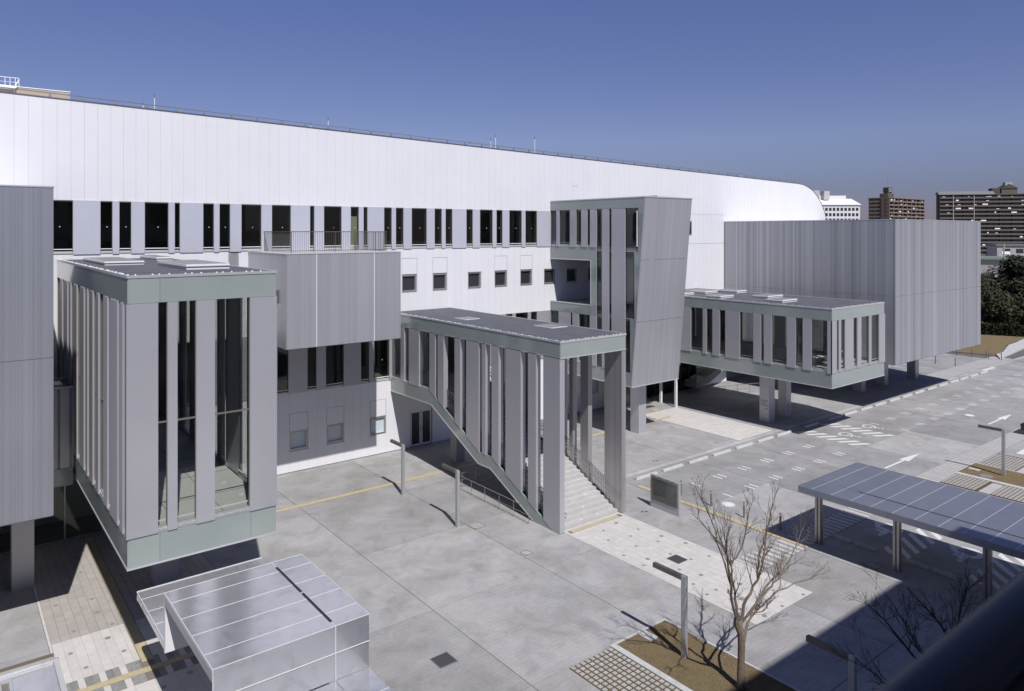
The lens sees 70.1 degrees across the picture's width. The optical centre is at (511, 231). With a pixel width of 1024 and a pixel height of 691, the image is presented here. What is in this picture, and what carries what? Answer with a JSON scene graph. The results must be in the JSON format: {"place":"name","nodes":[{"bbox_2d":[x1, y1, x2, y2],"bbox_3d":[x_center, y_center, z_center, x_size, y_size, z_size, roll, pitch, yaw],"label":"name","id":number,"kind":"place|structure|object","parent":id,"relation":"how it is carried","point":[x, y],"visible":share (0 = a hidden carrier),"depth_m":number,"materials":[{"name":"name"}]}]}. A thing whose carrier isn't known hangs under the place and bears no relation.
{"place":"outdoors","nodes":[
{"label":"outdoors","id":0,"kind":"place"},
{"bbox_2d":[33,533,215,645],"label":"tiled path","id":1,"kind":"structure","parent":0,"point":[73,597],"depth_m":29.88,"materials":[{"name":"brown tile"}]},
{"bbox_2d":[84,536,152,661],"bbox_3d":[-16.190,14.507,29.627,0.340,0.047,12.600,0,0,-38],"label":"tactile strip","id":2,"kind":"object","parent":1,"relation":"on","point":[141,647],"visible":1,"depth_m":28.43,"materials":[{"name":"grey"}]},
{"bbox_2d":[48,617,313,690],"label":"pale tiled path","id":3,"kind":"structure","parent":0,"point":[90,659],"depth_m":24.49,"materials":[{"name":"beige tile"}]},
{"bbox_2d":[76,651,194,690],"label":"tactile strip","id":4,"kind":"object","parent":3,"relation":"on","point":[138,672],"visible":0.56,"depth_m":23.98,"materials":[{"name":"yellow"}]},
{"bbox_2d":[0,341,1023,690],"bbox_3d":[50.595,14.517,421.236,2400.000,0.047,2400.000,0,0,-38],"label":"ground","id":5,"kind":"structure","parent":0,"point":[418,575],"depth_m":33.29,"materials":[{"name":"grey concrete"}]},
{"bbox_2d":[0,185,63,591],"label":"ribbed corner block","id":6,"kind":"structure","parent":5,"relation":"on","point":[26,356],"depth_m":25.67,"materials":[{"name":"silver metal"}]},
{"bbox_2d":[54,377,73,487],"bbox_3d":[-20.300,8.850,32.236,1.340,4.300,2.420,0,0,-38],"label":"link passage","id":7,"kind":"object","parent":6,"relation":"attached to","point":[63,427],"visible":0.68,"depth_m":31.50,"materials":[{"name":"silver metal"}]},
{"bbox_2d":[57,389,59,468],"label":"window","id":8,"kind":"structure","parent":7,"relation":"in","point":[58,390],"depth_m":31.44,"materials":[{"name":"grey glass"}]},
{"bbox_2d":[69,388,71,466],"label":"window","id":9,"kind":"structure","parent":7,"relation":"in","point":[70,389],"depth_m":31.71,"materials":[{"name":"grey glass"}]},
{"bbox_2d":[0,653,67,690],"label":"metal canopy","id":10,"kind":"object","parent":5,"relation":"on","point":[43,673],"visible":1,"depth_m":18.96,"materials":[{"name":"grey metal"}]},
{"bbox_2d":[57,255,276,585],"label":"glass pavilion","id":11,"kind":"structure","parent":5,"relation":"on","point":[163,490],"depth_m":25.31,"materials":[{"name":"silver metal"}]},
{"bbox_2d":[58,278,60,377],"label":"window","id":12,"kind":"structure","parent":11,"relation":"in","point":[58,278],"depth_m":36.22,"materials":[{"name":"grey glass"}]},
{"bbox_2d":[63,280,63,376],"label":"window","id":13,"kind":"structure","parent":11,"relation":"in","point":[63,280],"depth_m":34.74,"materials":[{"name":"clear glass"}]},
{"bbox_2d":[72,283,73,385],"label":"window","id":14,"kind":"structure","parent":11,"relation":"in","point":[72,283],"depth_m":32.50,"materials":[{"name":"grey glass"}]},
{"bbox_2d":[78,285,79,460],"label":"window","id":15,"kind":"structure","parent":11,"relation":"in","point":[78,285],"depth_m":31.05,"materials":[{"name":"grey glass"}]},
{"bbox_2d":[85,288,86,470],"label":"window","id":16,"kind":"structure","parent":11,"relation":"in","point":[85,288],"depth_m":29.54,"materials":[{"name":"grey glass"}]},
{"bbox_2d":[94,291,96,486],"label":"window","id":17,"kind":"structure","parent":11,"relation":"in","point":[94,291],"depth_m":27.83,"materials":[{"name":"grey glass"}]},
{"bbox_2d":[100,294,103,499],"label":"window","id":18,"kind":"structure","parent":11,"relation":"in","point":[101,296],"depth_m":26.88,"materials":[{"name":"grey glass"}]},
{"bbox_2d":[109,297,109,509],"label":"window","id":19,"kind":"structure","parent":11,"relation":"in","point":[109,297],"depth_m":25.44,"materials":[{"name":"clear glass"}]},
{"bbox_2d":[119,301,120,525],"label":"window","id":20,"kind":"structure","parent":11,"relation":"in","point":[119,301],"depth_m":24.01,"materials":[{"name":"grey glass"}]},
{"bbox_2d":[124,303,125,533],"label":"window","id":21,"kind":"structure","parent":11,"relation":"in","point":[124,303],"depth_m":23.33,"materials":[{"name":"grey glass"}]},
{"bbox_2d":[157,302,166,531],"bbox_3d":[-11.293,5.975,23.571,0.280,7.370,0.135,0,0,-38],"label":"window","id":22,"kind":"structure","parent":11,"relation":"in","point":[163,527],"depth_m":23.62,"materials":[{"name":"grey metal"}]},
{"bbox_2d":[178,301,179,427],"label":"window","id":23,"kind":"structure","parent":11,"relation":"in","point":[179,301],"depth_m":35.78,"materials":[{"name":"grey glass"}]},
{"bbox_2d":[176,300,195,527],"bbox_3d":[-10.719,5.975,24.022,0.580,7.370,0.135,0,0,-38],"label":"window","id":24,"kind":"structure","parent":11,"relation":"in","point":[190,521],"depth_m":24.14,"materials":[{"name":"grey metal"}]},
{"bbox_2d":[183,301,190,436],"bbox_3d":[-15.444,5.975,34.728,0.135,7.370,1.100,0,0,-38],"label":"window","id":25,"kind":"structure","parent":11,"relation":"in","point":[185,431],"depth_m":35.14,"materials":[{"name":"grey glass"}]},
{"bbox_2d":[211,299,218,458],"bbox_3d":[-12.788,5.975,31.346,0.135,7.370,1.100,0,0,-38],"label":"window","id":26,"kind":"structure","parent":11,"relation":"in","point":[217,452],"depth_m":30.93,"materials":[{"name":"glass"}]},
{"bbox_2d":[221,299,226,466],"bbox_3d":[-11.892,5.975,30.206,0.135,7.370,0.600,0,0,-38],"label":"window","id":27,"kind":"structure","parent":11,"relation":"in","point":[223,461],"depth_m":30.43,"materials":[{"name":"grey metal"}]},
{"bbox_2d":[214,297,249,518],"bbox_3d":[-9.567,5.975,24.927,1.170,7.370,0.135,0,0,-38],"label":"window","id":28,"kind":"structure","parent":11,"relation":"in","point":[246,508],"depth_m":25.24,"materials":[{"name":"grey metal"}]},
{"bbox_2d":[238,297,247,483],"bbox_3d":[-10.410,5.975,28.319,0.135,7.370,1.000,0,0,-38],"label":"window","id":29,"kind":"structure","parent":11,"relation":"in","point":[241,475],"depth_m":28.70,"materials":[{"name":"grey metal"}]},
{"bbox_2d":[137,554,391,690],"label":"folded metal canopy","id":30,"kind":"object","parent":5,"relation":"on","point":[299,622],"visible":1,"depth_m":19.14,"materials":[{"name":"grey"}]},
{"bbox_2d":[390,439,404,495],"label":"street lamp","id":31,"kind":"object","parent":5,"relation":"on","point":[399,444],"visible":1,"depth_m":40.11,"materials":[{"name":"metal"}]},
{"bbox_2d":[0,87,826,532],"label":"museum hall","id":32,"kind":"structure","parent":5,"relation":"on","point":[466,227],"depth_m":46.40,"materials":[{"name":"white"}]},
{"bbox_2d":[0,76,69,98],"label":"rooftop parapet","id":33,"kind":"structure","parent":32,"relation":"on","point":[37,93],"depth_m":40.87,"materials":[{"name":"white metal"}]},
{"bbox_2d":[54,200,72,253],"bbox_3d":[-22.702,-0.205,36.485,1.330,2.690,0.130,0,0,-38],"label":"window","id":34,"kind":"structure","parent":32,"relation":"in","point":[60,252],"depth_m":36.74,"materials":[{"name":"glass"}]},
{"bbox_2d":[100,201,111,252],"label":"window","id":35,"kind":"structure","parent":32,"relation":"in","point":[100,201],"depth_m":37.61,"materials":[{"name":"grey metal"}]},
{"bbox_2d":[119,202,130,252],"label":"window","id":36,"kind":"structure","parent":32,"relation":"in","point":[128,251],"depth_m":38.34,"materials":[{"name":"grey metal"}]},
{"bbox_2d":[241,204,260,250],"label":"window","id":37,"kind":"structure","parent":32,"relation":"in","point":[241,204],"depth_m":42.35,"materials":[{"name":"grey metal"}]},
{"bbox_2d":[272,205,290,250],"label":"window","id":38,"kind":"structure","parent":32,"relation":"in","point":[272,205],"depth_m":43.76,"materials":[{"name":"glass"}]},
{"bbox_2d":[277,347,287,395],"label":"window","id":39,"kind":"structure","parent":32,"relation":"in","point":[281,393],"depth_m":43.54,"materials":[{"name":"glass"}]},
{"bbox_2d":[289,429,306,450],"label":"small window","id":40,"kind":"structure","parent":32,"relation":"in","point":[297,439],"depth_m":44.27,"materials":[{"name":"grey"}]},
{"bbox_2d":[248,231,400,349],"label":"ribbed balcony block","id":41,"kind":"structure","parent":32,"relation":"attached to","point":[331,297],"depth_m":39.59,"materials":[{"name":"silver metal"}]},
{"bbox_2d":[326,344,343,388],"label":"window","id":42,"kind":"structure","parent":32,"relation":"in","point":[339,385],"depth_m":45.83,"materials":[{"name":"grey metal"}]},
{"bbox_2d":[327,423,343,443],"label":"small window","id":43,"kind":"structure","parent":32,"relation":"in","point":[335,432],"depth_m":45.75,"materials":[{"name":"grey"}]},
{"bbox_2d":[351,216,356,246],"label":"balcony door","id":44,"kind":"structure","parent":32,"relation":"in","point":[353,218],"depth_m":46.48,"materials":[{"name":"green"}]},
{"bbox_2d":[370,415,385,435],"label":"small window","id":45,"kind":"structure","parent":32,"relation":"in","point":[377,425],"depth_m":47.60,"materials":[{"name":"grey"}]},
{"bbox_2d":[402,274,415,292],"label":"small window","id":46,"kind":"structure","parent":32,"relation":"in","point":[408,281],"depth_m":49.02,"materials":[{"name":"grey"}]},
{"bbox_2d":[410,410,420,446],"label":"glass door","id":47,"kind":"structure","parent":32,"relation":"in","point":[415,416],"depth_m":49.28,"materials":[{"name":"grey"}]},
{"bbox_2d":[412,208,426,247],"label":"window","id":48,"kind":"structure","parent":32,"relation":"in","point":[412,208],"depth_m":49.58,"materials":[{"name":"glass"}]},
{"bbox_2d":[421,408,430,444],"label":"glass door","id":49,"kind":"structure","parent":32,"relation":"in","point":[425,413],"depth_m":49.76,"materials":[{"name":"grey"}]},
{"bbox_2d":[433,273,445,290],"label":"small window","id":50,"kind":"structure","parent":32,"relation":"in","point":[439,279],"depth_m":50.48,"materials":[{"name":"grey"}]},
{"bbox_2d":[468,272,480,288],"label":"small window","id":51,"kind":"structure","parent":32,"relation":"in","point":[474,278],"depth_m":52.33,"materials":[{"name":"grey"}]},
{"bbox_2d":[495,270,506,286],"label":"small window","id":52,"kind":"structure","parent":32,"relation":"in","point":[500,276],"depth_m":53.82,"materials":[{"name":"grey"}]},
{"bbox_2d":[509,210,521,246],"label":"window","id":53,"kind":"structure","parent":32,"relation":"in","point":[520,243],"depth_m":54.81,"materials":[{"name":"grey metal"}]},
{"bbox_2d":[520,269,531,285],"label":"small window","id":54,"kind":"structure","parent":32,"relation":"in","point":[525,275],"depth_m":55.28,"materials":[{"name":"grey"}]},
{"bbox_2d":[544,268,554,283],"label":"small window","id":55,"kind":"structure","parent":32,"relation":"in","point":[549,274],"depth_m":56.74,"materials":[{"name":"grey"}]},
{"bbox_2d":[567,268,576,282],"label":"small window","id":56,"kind":"structure","parent":32,"relation":"in","point":[571,272],"depth_m":58.20,"materials":[{"name":"grey"}]},
{"bbox_2d":[430,652,457,667],"bbox_3d":[-2.308,14.482,24.688,0.690,0.009,0.680,0,0,-38],"label":"drain grate","id":57,"kind":"object","parent":5,"relation":"on","point":[444,659],"visible":1,"depth_m":24.70,"materials":[{"name":"black"}]},
{"bbox_2d":[442,463,459,527],"bbox_3d":[-3.050,13.110,36.307,0.220,2.780,1.450,0,0,-38],"label":"street lamp","id":58,"kind":"object","parent":5,"relation":"on","point":[457,493],"visible":1,"depth_m":35.79,"materials":[{"name":"metal"}]},
{"bbox_2d":[276,416,670,512],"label":"tactile strip","id":59,"kind":"object","parent":5,"relation":"on","point":[354,492],"visible":0.52,"depth_m":41.56,"materials":[{"name":"yellow"}]},
{"bbox_2d":[460,467,528,523],"bbox_3d":[-1.281,14.091,39.289,2.630,0.817,7.056,0,0,-14],"label":"guard rail","id":60,"kind":"object","parent":5,"relation":"on","point":[475,482],"visible":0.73,"depth_m":39.33,"materials":[{"name":"metal"}]},
{"bbox_2d":[391,307,625,533],"bbox_3d":[-1.020,9.870,42.829,4.590,9.260,16.600,0,0,-38],"label":"covered stair","id":61,"kind":"object","parent":5,"relation":"on","point":[494,425],"visible":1,"depth_m":38.74,"materials":[{"name":"grey metal"}]},
{"bbox_2d":[569,648,680,690],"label":"grass paving","id":62,"kind":"structure","parent":5,"relation":"on","point":[610,669],"depth_m":23.86,"materials":[{"name":"concrete"}]},
{"bbox_2d":[646,362,680,407],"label":"entrance porch","id":63,"kind":"object","parent":5,"relation":"on","point":[675,393],"visible":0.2,"depth_m":60.29,"materials":[{"name":"silver metal"}]},
{"bbox_2d":[650,473,680,516],"bbox_3d":[7.930,13.650,37.842,0.175,1.700,1.880,0,0,-38],"label":"information board","id":64,"kind":"object","parent":5,"relation":"on","point":[665,494],"visible":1,"depth_m":37.74,"materials":[{"name":"silver metal"}]},
{"bbox_2d":[684,367,722,387],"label":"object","id":65,"kind":"object","parent":5,"relation":"on","point":[705,375],"visible":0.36,"depth_m":66.32,"materials":[{"name":"grey concrete"}]},
{"bbox_2d":[637,485,804,545],"bbox_3d":[10.314,14.507,37.668,0.320,0.047,10.100,0,0,-38],"label":"tactile strip","id":66,"kind":"object","parent":5,"relation":"on","point":[741,523],"visible":0.69,"depth_m":36.33,"materials":[{"name":"yellow"}]},
{"bbox_2d":[726,371,744,378],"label":"ramp wall","id":67,"kind":"structure","parent":5,"relation":"on","point":[730,374],"depth_m":72.34,"materials":[{"name":"concrete"}]},
{"bbox_2d":[652,288,884,422],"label":"glass pavilion","id":68,"kind":"structure","parent":5,"relation":"on","point":[717,341],"depth_m":54.21,"materials":[{"name":"silver metal"}]},
{"bbox_2d":[772,315,786,366],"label":"window","id":69,"kind":"structure","parent":68,"relation":"in","point":[774,363],"depth_m":53.05,"materials":[{"name":"grey metal"}]},
{"bbox_2d":[854,318,856,368],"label":"window","id":70,"kind":"structure","parent":68,"relation":"in","point":[855,363],"depth_m":51.61,"materials":[{"name":"glass"}]},
{"bbox_2d":[830,533,852,543],"bbox_3d":[15.486,14.438,34.355,0.190,0.125,0.999,0,0,-38],"label":"wheel stop","id":71,"kind":"object","parent":5,"relation":"on","point":[835,536],"visible":1,"depth_m":34.30,"materials":[{"name":"concrete"}]},
{"bbox_2d":[724,219,980,391],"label":"ribbed end block","id":72,"kind":"structure","parent":5,"relation":"on","point":[921,279],"depth_m":62.72,"materials":[{"name":"silver metal"}]},
{"bbox_2d":[853,541,876,551],"bbox_3d":[16.165,14.438,33.490,0.190,0.125,0.999,0,0,-38],"label":"wheel stop","id":73,"kind":"object","parent":5,"relation":"on","point":[870,548],"visible":1,"depth_m":33.42,"materials":[{"name":"concrete"}]},
{"bbox_2d":[736,427,1023,569],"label":"striped path","id":74,"kind":"structure","parent":5,"relation":"on","point":[842,520],"depth_m":37.24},
{"bbox_2d":[868,187,924,219],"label":"apartment block","id":75,"kind":"structure","parent":5,"relation":"on","point":[886,205],"depth_m":448.33,"materials":[{"name":"brown"}]},
{"bbox_2d":[830,549,990,689],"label":"bare tree","id":76,"kind":"object","parent":5,"relation":"on","point":[961,605],"visible":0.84,"depth_m":20.15,"materials":[{"name":"brown plant"}]},
{"bbox_2d":[798,462,1023,602],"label":"parking canopy","id":77,"kind":"object","parent":5,"relation":"on","point":[989,524],"visible":0.97,"depth_m":31.10,"materials":[{"name":"metal"}]},
{"bbox_2d":[905,558,930,569],"bbox_3d":[17.586,14.438,31.681,0.190,0.125,0.999,0,0,-38],"label":"wheel stop","id":78,"kind":"object","parent":5,"relation":"on","point":[917,564],"visible":1,"depth_m":31.62,"materials":[{"name":"concrete"}]},
{"bbox_2d":[931,568,958,579],"bbox_3d":[18.266,14.438,30.816,0.190,0.125,0.999,0,0,-38],"label":"wheel stop","id":79,"kind":"object","parent":5,"relation":"on","point":[946,574],"visible":1,"depth_m":30.76,"materials":[{"name":"concrete"}]},
{"bbox_2d":[940,474,992,491],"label":"grass paving","id":80,"kind":"structure","parent":5,"relation":"on","point":[967,482],"depth_m":42.14,"materials":[{"name":"concrete"}]},
{"bbox_2d":[935,170,1023,255],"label":"long apartment block","id":81,"kind":"structure","parent":5,"relation":"on","point":[998,212],"depth_m":396.07,"materials":[{"name":"concrete"}]},
{"bbox_2d":[978,483,1004,494],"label":"paved strip","id":82,"kind":"object","parent":5,"relation":"on","point":[991,488],"visible":1,"depth_m":41.15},
{"bbox_2d":[979,453,1023,470],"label":"grass paving","id":83,"kind":"structure","parent":5,"relation":"on","point":[1014,463],"depth_m":45.78,"materials":[{"name":"concrete"}]},
{"bbox_2d":[990,485,1023,502],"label":"grass paving","id":84,"kind":"structure","parent":5,"relation":"on","point":[1011,493],"depth_m":40.33,"materials":[{"name":"concrete"}]},
{"bbox_2d":[996,339,1023,358],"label":"retaining wall","id":85,"kind":"structure","parent":5,"relation":"on","point":[1012,348],"depth_m":88.66,"materials":[{"name":"concrete"}]},
{"bbox_2d":[0,0,1023,220],"label":"sky","id":86,"kind":"structure","parent":0,"point":[855,100],"materials":[{"name":"blue"}]},
{"bbox_2d":[551,195,692,433],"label":"leaning tower","id":87,"kind":"structure","parent":0,"point":[635,291],"depth_m":51.68,"materials":[{"name":"grey metal"}]},
{"bbox_2d":[565,512,812,624],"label":"white path","id":88,"kind":"structure","parent":0,"point":[643,546],"depth_m":31.86,"materials":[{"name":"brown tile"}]},
{"bbox_2d":[570,515,619,532],"bbox_3d":[4.128,14.507,36.203,3.220,0.047,0.280,0,0,-38],"label":"tactile strip","id":89,"kind":"object","parent":88,"relation":"on","point":[593,524],"visible":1,"depth_m":36.09,"materials":[{"name":"yellow"}]},
{"bbox_2d":[666,554,687,563],"bbox_3d":[7.298,14.482,32.272,0.670,0.009,0.680,0,0,-38],"label":"drain grate","id":90,"kind":"object","parent":88,"relation":"on","point":[677,559],"visible":1,"depth_m":32.23,"materials":[{"name":"black"}]},
{"bbox_2d":[610,618,799,690],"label":"lawn","id":91,"kind":"structure","parent":0,"point":[705,665],"depth_m":24.51,"materials":[{"name":"brown plant"}]},
{"bbox_2d":[639,630,657,640],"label":"stone slab","id":92,"kind":"structure","parent":91,"relation":"on","point":[647,635],"depth_m":26.12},
{"bbox_2d":[653,562,687,658],"bbox_3d":[5.482,13.110,25.333,0.220,2.780,1.450,0,0,-38],"label":"street lamp","id":93,"kind":"object","parent":91,"relation":"on","point":[683,578],"visible":1,"depth_m":24.82,"materials":[{"name":"metal"}]},
{"bbox_2d":[682,473,832,690],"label":"bare tree","id":94,"kind":"object","parent":91,"relation":"on","point":[741,637],"visible":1,"depth_m":23.26,"materials":[{"name":"brown plant"}]},
{"bbox_2d":[806,634,856,690],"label":"street lamp","id":95,"kind":"object","parent":91,"relation":"on","point":[852,669],"visible":0.91,"depth_m":20.23,"materials":[{"name":"metal"}]},
{"bbox_2d":[646,407,772,440],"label":"porch path","id":96,"kind":"structure","parent":0,"point":[731,429],"depth_m":55.07,"materials":[{"name":"concrete"}]},
{"bbox_2d":[813,190,860,220],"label":"office building","id":97,"kind":"structure","parent":0,"point":[839,207],"depth_m":329.97,"materials":[{"name":"white"}]},
{"bbox_2d":[923,357,1011,378],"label":"end path","id":98,"kind":"structure","parent":0,"point":[962,369],"depth_m":77.18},
{"bbox_2d":[952,315,1023,354],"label":"lawn","id":99,"kind":"structure","parent":0,"point":[990,344],"depth_m":93.31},
{"bbox_2d":[980,272,1004,312],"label":"evergreen tree","id":100,"kind":"object","parent":99,"relation":"on","point":[987,281],"visible":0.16,"depth_m":111.10,"materials":[{"name":"green plant"}]},
{"bbox_2d":[982,263,1013,315],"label":"evergreen tree","id":101,"kind":"object","parent":99,"relation":"on","point":[997,273],"visible":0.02,"depth_m":121.49,"materials":[{"name":"green plant"}]},
{"bbox_2d":[981,286,1018,326],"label":"evergreen tree","id":102,"kind":"object","parent":99,"relation":"on","point":[995,302],"visible":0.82,"depth_m":105.86,"materials":[{"name":"green plant"}]},
{"bbox_2d":[981,322,1023,336],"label":"hedge","id":103,"kind":"object","parent":99,"relation":"on","point":[1012,329],"visible":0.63,"depth_m":101.14,"materials":[{"name":"green plant"}]},
{"bbox_2d":[994,254,1023,299],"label":"evergreen tree","id":104,"kind":"object","parent":99,"relation":"on","point":[1014,264],"visible":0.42,"depth_m":114.85,"materials":[{"name":"green plant"}]},
{"bbox_2d":[999,303,1023,322],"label":"young tree","id":105,"kind":"object","parent":99,"relation":"on","point":[1020,313],"visible":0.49,"depth_m":105.08,"materials":[{"name":"green plant"}]},
{"bbox_2d":[1007,276,1023,324],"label":"evergreen tree","id":106,"kind":"object","parent":99,"relation":"on","point":[1017,285],"visible":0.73,"depth_m":106.44,"materials":[{"name":"green plant"}]},
{"bbox_2d":[956,463,1023,488],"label":"lawn","id":107,"kind":"structure","parent":0,"point":[1011,478],"depth_m":43.45,"materials":[{"name":"brown plant"}]},
{"bbox_2d":[978,424,1005,475],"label":"street lamp","id":108,"kind":"object","parent":107,"relation":"on","point":[1003,452],"visible":1,"depth_m":43.28,"materials":[{"name":"metal"}]},
{"bbox_2d":[981,256,1021,276],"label":"shed","id":109,"kind":"structure","parent":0,"point":[987,261],"depth_m":190.02,"materials":[{"name":"grey"}]},
{"bbox_2d":[985,244,1023,255],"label":"house","id":110,"kind":"structure","parent":0,"point":[997,249],"depth_m":226.53,"materials":[{"name":"grey"}]},
{"bbox_3d":[-0.704,4.500,-12.621,73.300,20.000,21.020,0,0,-38],"label":"viewpoint building","id":111,"kind":"object","parent":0,"visible":0},
{"bbox_2d":[877,571,1023,690],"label":"handrail","id":112,"kind":"object","parent":111,"relation":"on","point":[981,648],"visible":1,"depth_m":1.15,"materials":[{"name":"grey"}]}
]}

